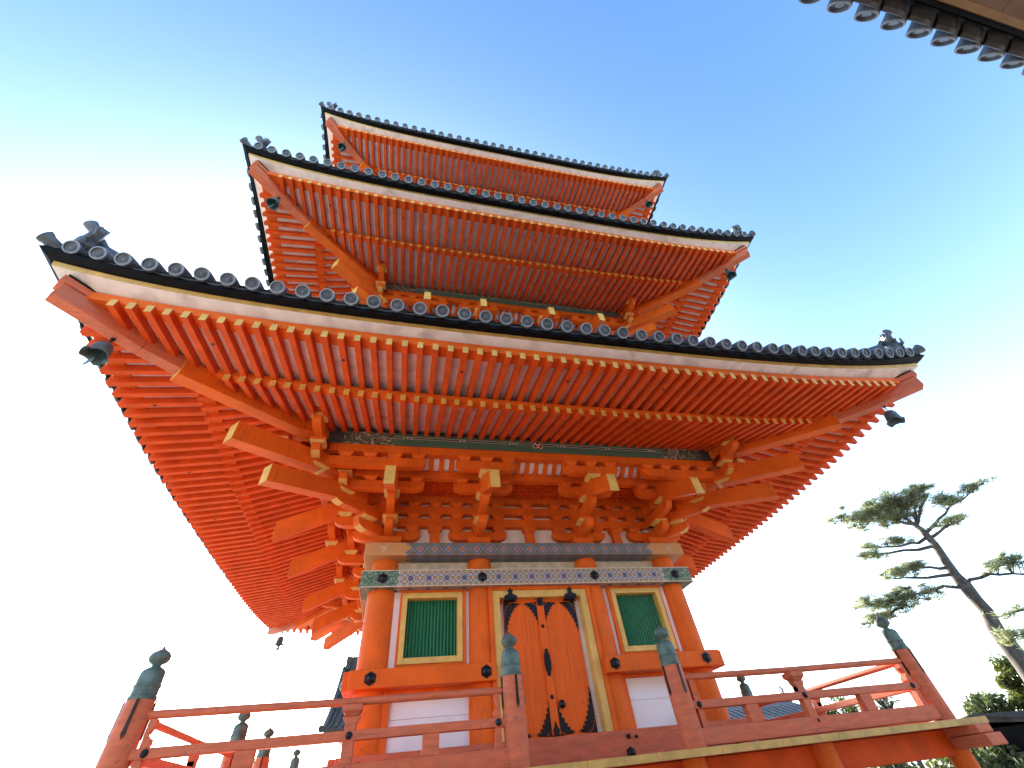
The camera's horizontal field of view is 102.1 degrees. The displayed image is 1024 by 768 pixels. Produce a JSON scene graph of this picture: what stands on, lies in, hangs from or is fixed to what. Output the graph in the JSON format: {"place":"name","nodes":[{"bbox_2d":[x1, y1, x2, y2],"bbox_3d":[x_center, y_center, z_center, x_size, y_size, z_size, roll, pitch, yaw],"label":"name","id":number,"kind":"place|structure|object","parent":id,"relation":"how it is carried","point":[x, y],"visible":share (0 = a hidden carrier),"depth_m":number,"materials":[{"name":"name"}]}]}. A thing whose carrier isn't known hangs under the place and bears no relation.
{"place":"outdoors","nodes":[
{"label":"outdoors","id":0,"kind":"place"},
{"bbox_2d":[318,656,357,746],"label":"gabled hall","id":1,"kind":"structure","parent":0,"point":[334,721],"depth_m":23.47,"materials":[{"name":"white paint"}]},
{"bbox_2d":[0,0,1023,767],"label":"sky","id":2,"kind":"structure","parent":0,"point":[877,174],"materials":[{"name":"blue"}]},
{"bbox_2d":[35,101,1007,767],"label":"pagoda","id":3,"kind":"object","parent":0,"point":[499,455],"visible":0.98,"depth_m":7.22,"materials":[{"name":"paint"}]},
{"bbox_2d":[78,337,115,365],"bbox_3d":[-5.046,-0.402,5.062,0.284,0.542,0.284,-19,-51,7],"label":"wind bell","id":4,"kind":"object","parent":3,"relation":"hanging from","point":[97,353],"visible":1,"depth_m":5.05,"materials":[{"name":"black metal"}]},
{"bbox_2d":[265,197,279,210],"bbox_3d":[-5.333,-4.071,9.278,0.284,0.542,0.284,-15,-47,11],"label":"wind bell","id":5,"kind":"object","parent":3,"relation":"hanging from","point":[273,203],"visible":1,"depth_m":9.28,"materials":[{"name":"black metal"}]},
{"bbox_2d":[274,632,283,650],"bbox_3d":[-7.554,8.379,13.454,0.284,0.542,0.284,-18,-50,8],"label":"wind bell","id":6,"kind":"object","parent":3,"relation":"hanging from","point":[279,642],"visible":1,"depth_m":13.43,"materials":[{"name":"black metal"}]},
{"bbox_2d":[337,142,346,151],"bbox_3d":[-5.594,-7.850,13.657,0.284,0.542,0.284,-17,-42,9],"label":"wind bell","id":7,"kind":"object","parent":3,"relation":"hanging from","point":[341,146],"visible":1,"depth_m":13.69,"materials":[{"name":"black metal"}]},
{"bbox_2d":[397,592,462,664],"bbox_3d":[-1.309,3.957,6.711,0.990,1.015,0.215,5,-46,-12],"label":"window","id":8,"kind":"structure","parent":3,"relation":"in","point":[431,624],"depth_m":6.71,"materials":[{"name":"paint"}]},
{"bbox_2d":[503,602,555,738],"bbox_3d":[0.237,4.486,6.618,0.633,1.840,0.096,5,-46,-12],"label":"door","id":9,"kind":"structure","parent":3,"relation":"in","point":[520,618],"depth_m":6.62,"materials":[{"name":"paint"}]},
{"bbox_2d":[542,601,597,736],"bbox_3d":[0.878,4.540,6.754,0.633,1.840,0.096,5,-46,-12],"label":"door","id":10,"kind":"structure","parent":3,"relation":"in","point":[571,684],"depth_m":6.65,"materials":[{"name":"paint"}]},
{"bbox_2d":[610,588,677,651],"bbox_3d":[2.319,4.259,7.478,0.990,1.015,0.215,5,-46,-12],"label":"window","id":11,"kind":"structure","parent":3,"relation":"in","point":[638,611],"depth_m":7.52,"materials":[{"name":"paint"}]},
{"bbox_2d":[645,200,652,208],"bbox_3d":[5.256,-6.951,15.947,0.284,0.542,0.284,32,-54,-29],"label":"wind bell","id":12,"kind":"object","parent":3,"relation":"hanging from","point":[649,204],"visible":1,"depth_m":15.97,"materials":[{"name":"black metal"}]},
{"bbox_2d":[725,269,736,280],"bbox_3d":[6.170,-3.113,11.709,0.284,0.542,0.284,32,-56,-28],"label":"wind bell","id":13,"kind":"object","parent":3,"relation":"hanging from","point":[730,275],"visible":1,"depth_m":11.72,"materials":[{"name":"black metal"}]},
{"bbox_2d":[882,405,904,428],"bbox_3d":[7.026,0.621,7.631,0.284,0.542,0.284,32,-51,-29],"label":"wind bell","id":14,"kind":"object","parent":3,"relation":"hanging from","point":[893,418],"visible":1,"depth_m":7.62,"materials":[{"name":"black metal"}]},
{"bbox_2d":[726,686,802,719],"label":"tiled hall","id":15,"kind":"structure","parent":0,"point":[775,710],"depth_m":17.65,"materials":[{"name":"tile"}]},
{"bbox_2d":[824,696,860,714],"bbox_3d":[12.836,13.405,15.055,1.528,3.528,1.522,5,-46,-12],"label":"broadleaf tree","id":16,"kind":"object","parent":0,"point":[854,708],"visible":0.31,"depth_m":15.83,"materials":[{"name":"green plant"}]},
{"bbox_2d":[799,0,1023,75],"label":"temple hall","id":17,"kind":"structure","parent":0,"point":[995,28],"depth_m":3.62,"materials":[{"name":"ceramic"}]},
{"bbox_2d":[908,759,949,767],"bbox_3d":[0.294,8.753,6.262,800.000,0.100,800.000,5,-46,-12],"label":"ground","id":18,"kind":"structure","parent":0,"point":[924,761],"depth_m":60.91,"materials":[{"name":"white"}]},
{"bbox_2d":[861,681,924,767],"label":"broadleaf tree","id":19,"kind":"object","parent":18,"relation":"on","point":[883,703],"visible":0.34,"depth_m":15.29,"materials":[{"name":"green plant"}]},
{"bbox_2d":[871,762,918,767],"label":"shrub","id":20,"kind":"object","parent":18,"relation":"on","point":[903,765],"visible":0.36,"depth_m":10.65,"materials":[{"name":"green plant"}]},
{"bbox_2d":[823,471,1023,681],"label":"pine tree","id":21,"kind":"object","parent":18,"relation":"on","point":[892,508],"visible":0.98,"depth_m":15.33,"materials":[{"name":"green plant"}]},
{"bbox_2d":[914,757,983,767],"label":"shrub","id":22,"kind":"object","parent":18,"relation":"on","point":[937,760],"visible":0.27,"depth_m":10.24,"materials":[{"name":"green plant"}]},
{"bbox_2d":[943,710,1023,767],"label":"shed","id":23,"kind":"structure","parent":18,"relation":"on","point":[1009,726],"depth_m":10.30,"materials":[{"name":"tile"}]},
{"bbox_2d":[962,690,1015,715],"bbox_3d":[16.325,11.725,13.429,1.562,2.953,1.358,28,-55,-30],"label":"broadleaf tree","id":24,"kind":"object","parent":18,"relation":"on","point":[978,702],"visible":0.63,"depth_m":13.98,"materials":[{"name":"green plant"}]},
{"bbox_2d":[969,744,1023,767],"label":"shrub","id":25,"kind":"object","parent":18,"relation":"on","point":[989,754],"visible":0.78,"depth_m":10.01,"materials":[{"name":"green plant"}]},
{"bbox_2d":[976,598,1023,649],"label":"pine tree","id":26,"kind":"object","parent":18,"relation":"on","point":[1008,634],"visible":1,"depth_m":10.82,"materials":[{"name":"green plant"}]},
{"bbox_2d":[987,653,1023,710],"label":"broadleaf tree","id":27,"kind":"object","parent":18,"relation":"on","point":[1009,681],"visible":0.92,"depth_m":13.91,"materials":[{"name":"green plant"}]}
]}

